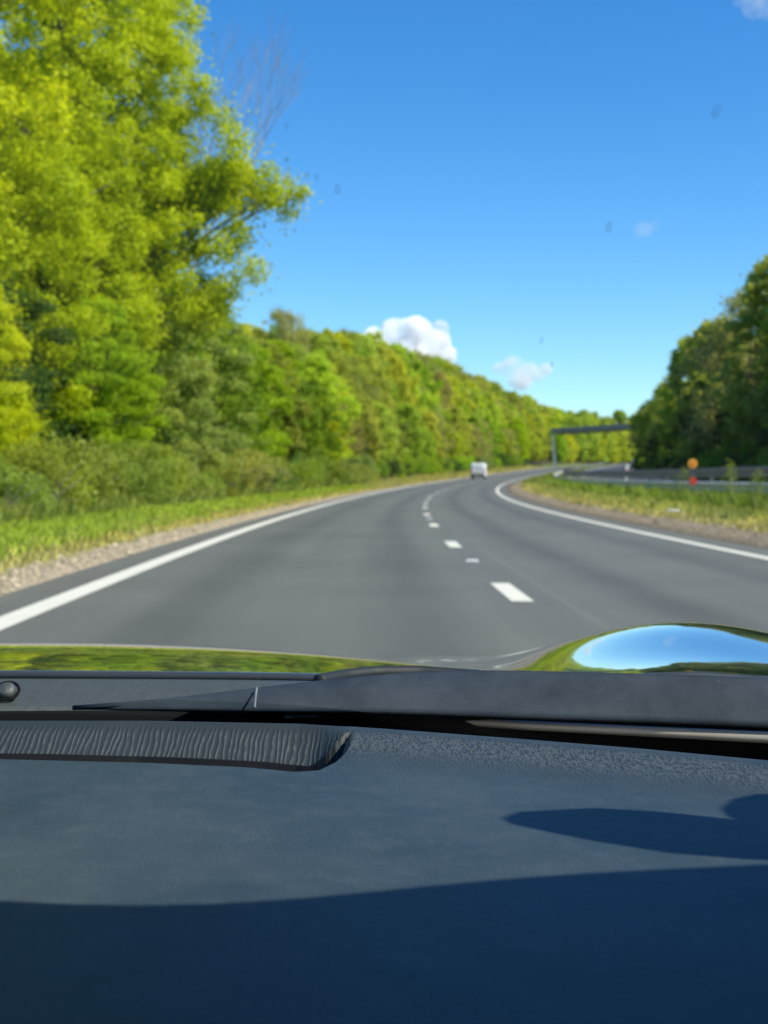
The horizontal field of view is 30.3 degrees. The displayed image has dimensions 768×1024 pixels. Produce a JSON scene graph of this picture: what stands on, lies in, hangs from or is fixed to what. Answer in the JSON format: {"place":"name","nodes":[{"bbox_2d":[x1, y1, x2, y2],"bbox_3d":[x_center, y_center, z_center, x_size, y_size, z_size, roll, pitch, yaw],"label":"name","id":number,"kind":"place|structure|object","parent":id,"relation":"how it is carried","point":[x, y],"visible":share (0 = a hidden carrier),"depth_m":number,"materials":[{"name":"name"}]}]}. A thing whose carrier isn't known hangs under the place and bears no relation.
{"place":"outdoors","nodes":[
{"label":"outdoors","id":0,"kind":"place"},
{"bbox_2d":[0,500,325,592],"bbox_3d":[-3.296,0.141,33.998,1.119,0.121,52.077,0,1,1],"label":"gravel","id":1,"kind":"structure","parent":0,"point":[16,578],"depth_m":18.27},
{"bbox_2d":[0,477,362,526],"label":"scrub grass","id":2,"kind":"structure","parent":0,"point":[24,511],"depth_m":34.84,"materials":[{"name":"plant"}]},
{"bbox_2d":[0,484,378,560],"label":"verge grass","id":3,"kind":"structure","parent":0,"point":[12,534],"depth_m":27.54,"materials":[{"name":"plant"}]},
{"bbox_2d":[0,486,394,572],"bbox_3d":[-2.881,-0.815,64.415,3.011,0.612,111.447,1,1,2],"label":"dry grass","id":4,"kind":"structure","parent":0,"point":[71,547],"depth_m":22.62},
{"bbox_2d":[0,465,767,655],"bbox_3d":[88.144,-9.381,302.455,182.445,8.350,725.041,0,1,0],"label":"road","id":5,"kind":"structure","parent":0,"point":[391,570],"depth_m":13.21,"materials":[{"name":"asphalt"}]},
{"bbox_2d":[0,622,767,1023],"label":"car","id":6,"kind":"object","parent":5,"relation":"on","point":[572,830],"visible":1,"depth_m":0.63,"materials":[{"name":"plastic"}]},
{"bbox_2d":[471,463,487,478],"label":"white van","id":7,"kind":"object","parent":5,"relation":"on","point":[479,469],"visible":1,"depth_m":188.88,"materials":[{"name":"paint"}]},
{"bbox_2d":[0,459,767,594],"bbox_3d":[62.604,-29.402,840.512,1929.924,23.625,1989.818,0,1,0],"label":"ground","id":8,"kind":"structure","parent":0,"point":[514,488],"depth_m":28.14,"materials":[{"name":"gravel"}]},
{"bbox_2d":[0,276,52,460],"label":"broadleaf tree","id":9,"kind":"object","parent":8,"relation":"on","point":[16,411],"visible":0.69,"depth_m":33.99,"materials":[{"name":"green plant"}]},
{"bbox_2d":[0,455,60,514],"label":"bush","id":10,"kind":"object","parent":8,"relation":"on","point":[22,490],"visible":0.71,"depth_m":28.02,"materials":[{"name":"green plant"}]},
{"bbox_2d":[0,217,82,458],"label":"dark tree","id":11,"kind":"object","parent":8,"relation":"on","point":[43,306],"visible":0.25,"depth_m":39.43,"materials":[{"name":"green plant"}]},
{"bbox_2d":[0,434,90,512],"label":"bush","id":12,"kind":"object","parent":8,"relation":"on","point":[52,475],"visible":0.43,"depth_m":29.50,"materials":[{"name":"green plant"}]},
{"bbox_2d":[0,431,99,509],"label":"bush","id":13,"kind":"object","parent":8,"relation":"on","point":[84,487],"visible":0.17,"depth_m":31.24,"materials":[{"name":"green plant"}]},
{"bbox_2d":[0,0,131,372],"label":"broadleaf tree","id":14,"kind":"object","parent":8,"relation":"on","point":[23,81],"visible":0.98,"depth_m":33.66,"materials":[{"name":"green plant"}]},
{"bbox_2d":[40,420,100,466],"bbox_3d":[-10.638,-1.686,45.156,4.284,2.519,4.468,0,1,-10],"label":"bush","id":15,"kind":"object","parent":8,"relation":"on","point":[72,433],"visible":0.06,"depth_m":44.31,"materials":[{"name":"green plant"}]},
{"bbox_2d":[15,432,130,501],"bbox_3d":[-7.679,-0.903,34.668,2.915,2.034,3.040,0,1,-1],"label":"bush","id":16,"kind":"object","parent":8,"relation":"on","point":[101,476],"visible":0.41,"depth_m":34.23,"materials":[{"name":"green plant"}]},
{"bbox_2d":[0,38,154,431],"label":"broadleaf tree","id":17,"kind":"object","parent":8,"relation":"on","point":[54,184],"visible":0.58,"depth_m":43.03,"materials":[{"name":"green plant"}]},
{"bbox_2d":[10,260,154,437],"bbox_3d":[-12.265,-4.489,48.351,7.535,8.734,6.684,-1,2,-43],"label":"dark tree","id":18,"kind":"object","parent":8,"relation":"on","point":[64,381],"visible":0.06,"depth_m":47.30,"materials":[{"name":"green plant"}]},
{"bbox_2d":[30,442,147,491],"bbox_3d":[-8.000,-0.893,36.326,3.257,1.850,3.397,1,2,38],"label":"bush","id":19,"kind":"object","parent":8,"relation":"on","point":[132,476],"visible":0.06,"depth_m":36.39,"materials":[{"name":"green plant"}]},
{"bbox_2d":[12,284,184,487],"bbox_3d":[-9.198,-3.528,46.038,5.755,7.521,6.488,1,1,27],"label":"broadleaf tree","id":20,"kind":"object","parent":8,"relation":"on","point":[122,356],"visible":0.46,"depth_m":45.16,"materials":[{"name":"green plant"}]},
{"bbox_2d":[107,451,167,505],"bbox_3d":[-7.422,-0.840,39.415,2.785,1.683,2.905,1,1,29],"label":"bush","id":21,"kind":"object","parent":8,"relation":"on","point":[146,467],"visible":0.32,"depth_m":39.14,"materials":[{"name":"green plant"}]},
{"bbox_2d":[108,439,183,499],"bbox_3d":[-7.452,-1.078,41.450,3.153,2.080,3.172,1,1,2],"label":"bush","id":22,"kind":"object","parent":8,"relation":"on","point":[153,452],"visible":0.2,"depth_m":41.37,"materials":[{"name":"green plant"}]},
{"bbox_2d":[117,439,192,493],"bbox_3d":[-7.668,-1.218,44.815,3.163,2.151,3.182,1,1,5],"label":"bush","id":23,"kind":"object","parent":8,"relation":"on","point":[165,452],"visible":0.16,"depth_m":44.77,"materials":[{"name":"green plant"}]},
{"bbox_2d":[0,0,321,392],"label":"broadleaf tree","id":24,"kind":"object","parent":8,"relation":"on","point":[193,199],"visible":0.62,"depth_m":49.59,"materials":[{"name":"green plant"}]},
{"bbox_2d":[112,318,227,433],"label":"broadleaf tree","id":25,"kind":"object","parent":8,"relation":"on","point":[193,348],"visible":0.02,"depth_m":70.18,"materials":[{"name":"green plant"}]},
{"bbox_2d":[136,439,212,493],"bbox_3d":[-7.732,-1.360,48.285,3.792,2.255,3.770,1,1,18],"label":"bush","id":26,"kind":"object","parent":8,"relation":"on","point":[204,482],"visible":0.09,"depth_m":48.15,"materials":[{"name":"green plant"}]},
{"bbox_2d":[104,271,267,486],"bbox_3d":[-9.050,-5.079,57.853,9.000,10.432,7.983,0,1,-23],"label":"broadleaf tree","id":27,"kind":"object","parent":8,"relation":"on","point":[196,380],"visible":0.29,"depth_m":57.56,"materials":[{"name":"green plant"}]},
{"bbox_2d":[188,464,226,494],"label":"bush","id":28,"kind":"object","parent":8,"relation":"on","point":[216,485],"visible":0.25,"depth_m":52.91,"materials":[{"name":"green plant"}]},
{"bbox_2d":[125,5,316,272],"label":"bare tree","id":29,"kind":"object","parent":8,"relation":"on","point":[259,132],"visible":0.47,"depth_m":75.95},
{"bbox_2d":[197,455,254,497],"bbox_3d":[-6.836,-1.316,55.760,2.920,1.896,2.738,1,1,30],"label":"bush","id":30,"kind":"object","parent":8,"relation":"on","point":[233,478],"visible":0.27,"depth_m":55.91,"materials":[{"name":"green plant"}]},
{"bbox_2d":[177,298,282,467],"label":"broadleaf tree","id":31,"kind":"object","parent":8,"relation":"on","point":[231,403],"visible":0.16,"depth_m":73.92,"materials":[{"name":"green plant"}]},
{"bbox_2d":[221,446,275,490],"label":"bush","id":32,"kind":"object","parent":8,"relation":"on","point":[253,471],"visible":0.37,"depth_m":64.29,"materials":[{"name":"green plant"}]},
{"bbox_2d":[231,320,274,343],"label":"woodland tree","id":33,"kind":"object","parent":8,"relation":"on","point":[248,328],"visible":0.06,"depth_m":150.93,"materials":[{"name":"green plant"}]},
{"bbox_2d":[211,336,302,463],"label":"broadleaf tree","id":34,"kind":"object","parent":8,"relation":"on","point":[271,375],"visible":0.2,"depth_m":91.61,"materials":[{"name":"green plant"}]},
{"bbox_2d":[229,448,290,484],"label":"bush","id":35,"kind":"object","parent":8,"relation":"on","point":[252,452],"visible":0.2,"depth_m":72.35,"materials":[{"name":"green plant"}]},
{"bbox_2d":[240,337,309,395],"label":"woodland tree","id":36,"kind":"object","parent":8,"relation":"on","point":[289,352],"visible":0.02,"depth_m":138.63,"materials":[{"name":"green plant"}]},
{"bbox_2d":[245,304,316,360],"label":"bare tree","id":37,"kind":"object","parent":8,"relation":"on","point":[281,326],"visible":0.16,"depth_m":150.53,"materials":[{"name":"green plant"}]},
{"bbox_2d":[253,339,315,462],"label":"broadleaf tree","id":38,"kind":"object","parent":8,"relation":"on","point":[282,362],"visible":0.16,"depth_m":105.59,"materials":[{"name":"green plant"}]},
{"bbox_2d":[270,458,317,489],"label":"bush","id":39,"kind":"object","parent":8,"relation":"on","point":[307,470],"visible":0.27,"depth_m":83.30,"materials":[{"name":"green plant"}]},
{"bbox_2d":[287,454,327,485],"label":"bush","id":40,"kind":"object","parent":8,"relation":"on","point":[314,465],"visible":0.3,"depth_m":86.35,"materials":[{"name":"green plant"}]},
{"bbox_2d":[280,338,339,421],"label":"budding tree","id":41,"kind":"object","parent":8,"relation":"on","point":[299,353],"visible":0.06,"depth_m":146.38,"materials":[{"name":"green plant"}]},
{"bbox_2d":[276,376,353,462],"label":"broadleaf tree","id":42,"kind":"object","parent":8,"relation":"on","point":[326,410],"visible":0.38,"depth_m":119.85,"materials":[{"name":"green plant"}]},
{"bbox_2d":[296,395,351,461],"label":"woodland tree","id":43,"kind":"object","parent":8,"relation":"on","point":[335,430],"visible":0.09,"depth_m":128.08,"materials":[{"name":"green plant"}]},
{"bbox_2d":[300,454,348,482],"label":"bush","id":44,"kind":"object","parent":8,"relation":"on","point":[336,470],"visible":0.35,"depth_m":97.40,"materials":[{"name":"green plant"}]},
{"bbox_2d":[290,352,364,460],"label":"woodland tree","id":45,"kind":"object","parent":8,"relation":"on","point":[305,368],"visible":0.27,"depth_m":135.80,"materials":[{"name":"green plant"}]},
{"bbox_2d":[298,326,375,400],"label":"woodland tree","id":46,"kind":"object","parent":8,"relation":"on","point":[320,341],"visible":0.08,"depth_m":178.24,"materials":[{"name":"green plant"}]},
{"bbox_2d":[320,327,353,361],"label":"woodland tree","id":47,"kind":"object","parent":8,"relation":"on","point":[343,344],"visible":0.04,"depth_m":204.32,"materials":[{"name":"green plant"}]},
{"bbox_2d":[322,398,372,458],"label":"budding tree","id":48,"kind":"object","parent":8,"relation":"on","point":[357,442],"visible":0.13,"depth_m":146.31,"materials":[{"name":"green plant"}]},
{"bbox_2d":[326,352,387,410],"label":"budding tree","id":49,"kind":"object","parent":8,"relation":"on","point":[342,367],"visible":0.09,"depth_m":172.93,"materials":[{"name":"green plant"}]},
{"bbox_2d":[341,392,387,463],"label":"woodland tree","id":50,"kind":"object","parent":8,"relation":"on","point":[370,432],"visible":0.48,"depth_m":154.34,"materials":[{"name":"green plant"}]},
{"bbox_2d":[341,352,400,452],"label":"woodland tree","id":51,"kind":"object","parent":8,"relation":"on","point":[368,361],"visible":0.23,"depth_m":191.96,"materials":[{"name":"green plant"}]},
{"bbox_2d":[345,337,399,394],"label":"woodland tree","id":52,"kind":"object","parent":8,"relation":"on","point":[356,346],"visible":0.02,"depth_m":213.39,"materials":[{"name":"green plant"}]},
{"bbox_2d":[349,347,403,420],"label":"woodland tree","id":53,"kind":"object","parent":8,"relation":"on","point":[365,353],"visible":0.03,"depth_m":199.94,"materials":[{"name":"green plant"}]},
{"bbox_2d":[353,401,409,463],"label":"woodland tree","id":54,"kind":"object","parent":8,"relation":"on","point":[389,432],"visible":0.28,"depth_m":162.62,"materials":[{"name":"green plant"}]},
{"bbox_2d":[378,408,411,457],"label":"budding tree","id":55,"kind":"object","parent":8,"relation":"on","point":[401,436],"visible":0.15,"depth_m":184.82,"materials":[{"name":"green plant"}]},
{"bbox_2d":[382,349,434,426],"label":"woodland tree","id":56,"kind":"object","parent":8,"relation":"on","point":[402,384],"visible":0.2,"depth_m":218.30,"materials":[{"name":"green plant"}]},
{"bbox_2d":[387,342,433,403],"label":"woodland tree","id":57,"kind":"object","parent":8,"relation":"on","point":[400,351],"visible":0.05,"depth_m":254.85,"materials":[{"name":"green plant"}]},
{"bbox_2d":[392,402,434,462],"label":"woodland tree","id":58,"kind":"object","parent":8,"relation":"on","point":[411,417],"visible":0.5,"depth_m":193.40,"materials":[{"name":"green plant"}]},
{"bbox_2d":[388,365,443,432],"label":"woodland tree","id":59,"kind":"object","parent":8,"relation":"on","point":[421,399],"visible":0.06,"depth_m":227.60,"materials":[{"name":"green plant"}]},
{"bbox_2d":[405,358,451,425],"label":"woodland tree","id":60,"kind":"object","parent":8,"relation":"on","point":[415,365],"visible":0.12,"depth_m":245.71,"materials":[{"name":"green plant"}]},
{"bbox_2d":[418,409,446,457],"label":"woodland tree","id":61,"kind":"object","parent":8,"relation":"on","point":[432,427],"visible":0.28,"depth_m":219.34,"materials":[{"name":"green plant"}]},
{"bbox_2d":[429,369,460,432],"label":"budding tree","id":62,"kind":"object","parent":8,"relation":"on","point":[439,376],"visible":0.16,"depth_m":264.75,"materials":[{"name":"green plant"}]},
{"bbox_2d":[433,410,456,454],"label":"budding tree","id":63,"kind":"object","parent":8,"relation":"on","point":[443,433],"visible":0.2,"depth_m":237.40,"materials":[{"name":"green plant"}]},
{"bbox_2d":[437,423,466,459],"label":"woodland tree","id":64,"kind":"object","parent":8,"relation":"on","point":[457,448],"visible":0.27,"depth_m":246.15,"materials":[{"name":"green plant"}]},
{"bbox_2d":[434,374,475,430],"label":"woodland tree","id":65,"kind":"object","parent":8,"relation":"on","point":[454,381],"visible":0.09,"depth_m":273.76,"materials":[{"name":"green plant"}]},
{"bbox_2d":[442,406,474,458],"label":"woodland tree","id":66,"kind":"object","parent":8,"relation":"on","point":[456,414],"visible":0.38,"depth_m":255.55,"materials":[{"name":"green plant"}]},
{"bbox_2d":[461,413,491,457],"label":"woodland tree","id":67,"kind":"object","parent":8,"relation":"on","point":[474,419],"visible":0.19,"depth_m":285.52,"materials":[{"name":"green plant"}]},
{"bbox_2d":[462,421,493,459],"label":"budding tree","id":68,"kind":"object","parent":8,"relation":"on","point":[477,436],"visible":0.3,"depth_m":274.71,"materials":[{"name":"green plant"}]},
{"bbox_2d":[468,390,499,434],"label":"woodland tree","id":69,"kind":"object","parent":8,"relation":"on","point":[478,400],"visible":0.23,"depth_m":305.59,"materials":[{"name":"green plant"}]},
{"bbox_2d":[481,392,498,449],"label":"woodland tree","id":70,"kind":"object","parent":8,"relation":"on","point":[489,402],"visible":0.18,"depth_m":323.72,"materials":[{"name":"green plant"}]},
{"bbox_2d":[480,416,505,457],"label":"woodland tree","id":71,"kind":"object","parent":8,"relation":"on","point":[496,439],"visible":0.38,"depth_m":306.07,"materials":[{"name":"green plant"}]},
{"bbox_2d":[494,431,519,456],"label":"woodland tree","id":72,"kind":"object","parent":8,"relation":"on","point":[506,449],"visible":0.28,"depth_m":314.37,"materials":[{"name":"green plant"}]},
{"bbox_2d":[504,417,531,459],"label":"woodland tree","id":73,"kind":"object","parent":8,"relation":"on","point":[522,438],"visible":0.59,"depth_m":335.04,"materials":[{"name":"green plant"}]},
{"bbox_2d":[528,432,545,460],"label":"woodland tree","id":74,"kind":"object","parent":8,"relation":"on","point":[533,436],"visible":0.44,"depth_m":360.49,"materials":[{"name":"green plant"}]},
{"bbox_2d":[545,427,568,461],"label":"woodland tree","id":75,"kind":"object","parent":8,"relation":"on","point":[559,454],"visible":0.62,"depth_m":388.16,"materials":[{"name":"green plant"}]},
{"bbox_2d":[519,463,610,484],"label":"reserve grass","id":76,"kind":"structure","parent":8,"relation":"on","point":[534,479],"depth_m":189.25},
{"bbox_2d":[561,434,580,462],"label":"woodland tree","id":77,"kind":"object","parent":8,"relation":"on","point":[571,445],"visible":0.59,"depth_m":406.65,"materials":[{"name":"green plant"}]},
{"bbox_2d":[560,415,594,461],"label":"woodland tree","id":78,"kind":"object","parent":8,"relation":"on","point":[581,439],"visible":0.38,"depth_m":423.02,"materials":[{"name":"green plant"}]},
{"bbox_2d":[574,409,602,462],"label":"woodland tree","id":79,"kind":"object","parent":8,"relation":"on","point":[589,422],"visible":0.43,"depth_m":432.78,"materials":[{"name":"green plant"}]},
{"bbox_2d":[551,423,637,466],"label":"gantry","id":80,"kind":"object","parent":8,"relation":"on","point":[592,429],"depth_m":341.41,"materials":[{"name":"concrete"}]},
{"bbox_2d":[590,410,613,462],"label":"woodland tree","id":81,"kind":"object","parent":8,"relation":"on","point":[601,422],"visible":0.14,"depth_m":449.70,"materials":[{"name":"green plant"}]},
{"bbox_2d":[603,424,628,463],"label":"woodland tree","id":82,"kind":"object","parent":8,"relation":"on","point":[617,457],"visible":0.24,"depth_m":465.57,"materials":[{"name":"green plant"}]},
{"bbox_2d":[623,403,657,460],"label":"woodland tree","id":83,"kind":"object","parent":8,"relation":"on","point":[631,440],"visible":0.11,"depth_m":227.53,"materials":[{"name":"green plant"}]},
{"bbox_2d":[627,381,672,455],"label":"woodland tree","id":84,"kind":"object","parent":8,"relation":"on","point":[640,417],"visible":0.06,"depth_m":219.48,"materials":[{"name":"green plant"}]},
{"bbox_2d":[630,374,681,455],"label":"budding tree","id":85,"kind":"object","parent":8,"relation":"on","point":[658,400],"visible":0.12,"depth_m":181.06,"materials":[{"name":"green plant"}]},
{"bbox_2d":[643,410,674,461],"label":"woodland tree","id":86,"kind":"object","parent":8,"relation":"on","point":[651,440],"visible":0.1,"depth_m":166.17,"materials":[{"name":"green plant"}]},
{"bbox_2d":[553,464,767,494],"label":"safety barrier","id":87,"kind":"object","parent":8,"relation":"on","point":[710,485],"visible":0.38,"depth_m":48.22,"materials":[{"name":"metal"}]},
{"bbox_2d":[563,462,767,482],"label":"safety barrier","id":88,"kind":"object","parent":8,"relation":"on","point":[711,473],"visible":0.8,"depth_m":58.70,"materials":[{"name":"metal"}]},
{"bbox_2d":[651,336,711,458],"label":"woodland tree","id":89,"kind":"object","parent":8,"relation":"on","point":[666,398],"visible":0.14,"depth_m":158.26,"materials":[{"name":"green plant"}]},
{"bbox_2d":[672,381,709,457],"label":"woodland tree","id":90,"kind":"object","parent":8,"relation":"on","point":[681,420],"visible":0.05,"depth_m":138.96,"materials":[{"name":"green plant"}]},
{"bbox_2d":[688,447,728,477],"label":"bush","id":91,"kind":"object","parent":8,"relation":"on","point":[710,462],"visible":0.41,"depth_m":111.79,"materials":[{"name":"green plant"}]},
{"bbox_2d":[690,386,726,458],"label":"woodland tree","id":92,"kind":"object","parent":8,"relation":"on","point":[701,438],"visible":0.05,"depth_m":129.12,"materials":[{"name":"green plant"}]},
{"bbox_2d":[660,317,761,462],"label":"woodland tree","id":93,"kind":"object","parent":8,"relation":"on","point":[685,390],"visible":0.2,"depth_m":137.88,"materials":[{"name":"green plant"}]},
{"bbox_2d":[676,285,767,453],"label":"budding tree","id":94,"kind":"object","parent":8,"relation":"on","point":[704,356],"visible":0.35,"depth_m":122.22,"materials":[{"name":"green plant"}]},
{"bbox_2d":[702,391,752,455],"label":"woodland tree","id":95,"kind":"object","parent":8,"relation":"on","point":[715,433],"visible":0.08,"depth_m":118.02,"materials":[{"name":"green plant"}]},
{"bbox_2d":[717,450,756,480],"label":"bush","id":96,"kind":"object","parent":8,"relation":"on","point":[736,460],"visible":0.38,"depth_m":96.60,"materials":[{"name":"green plant"}]},
{"bbox_2d":[708,254,767,458],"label":"woodland tree","id":97,"kind":"object","parent":8,"relation":"on","point":[756,281],"visible":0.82,"depth_m":108.49,"materials":[{"name":"green plant"}]},
{"bbox_2d":[714,441,762,478],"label":"bush","id":98,"kind":"object","parent":8,"relation":"on","point":[719,460],"visible":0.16,"depth_m":101.84,"materials":[{"name":"green plant"}]},
{"bbox_2d":[738,469,767,508],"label":"verge plant","id":99,"kind":"object","parent":8,"relation":"on","point":[754,481],"visible":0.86,"depth_m":34.74,"materials":[{"name":"green plant"}]},
{"bbox_2d":[749,408,767,454],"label":"woodland tree","id":100,"kind":"object","parent":8,"relation":"on","point":[762,440],"visible":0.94,"depth_m":90.68,"materials":[{"name":"green plant"}]},
{"bbox_2d":[0,0,767,420],"label":"sky","id":101,"kind":"structure","parent":0,"point":[539,198],"materials":[{"name":"blue"}]},
{"bbox_2d":[352,464,543,487],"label":"verge grass","id":102,"kind":"structure","parent":0,"point":[403,481],"depth_m":178.98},
{"bbox_2d":[512,492,767,547],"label":"gravel","id":103,"kind":"structure","parent":0,"point":[758,534],"depth_m":31.68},
{"bbox_2d":[520,477,767,532],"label":"dry grass","id":104,"kind":"structure","parent":0,"point":[751,525],"depth_m":36.34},
{"bbox_2d":[526,476,767,524],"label":"reserve grass","id":105,"kind":"structure","parent":0,"point":[639,502],"depth_m":42.14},
{"bbox_2d":[541,476,767,510],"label":"reserve grass","id":106,"kind":"structure","parent":0,"point":[644,491],"depth_m":48.61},
{"bbox_2d":[576,463,748,482],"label":"opposite road","id":107,"kind":"structure","parent":0,"point":[617,467],"depth_m":140.85,"materials":[{"name":"asphalt"}]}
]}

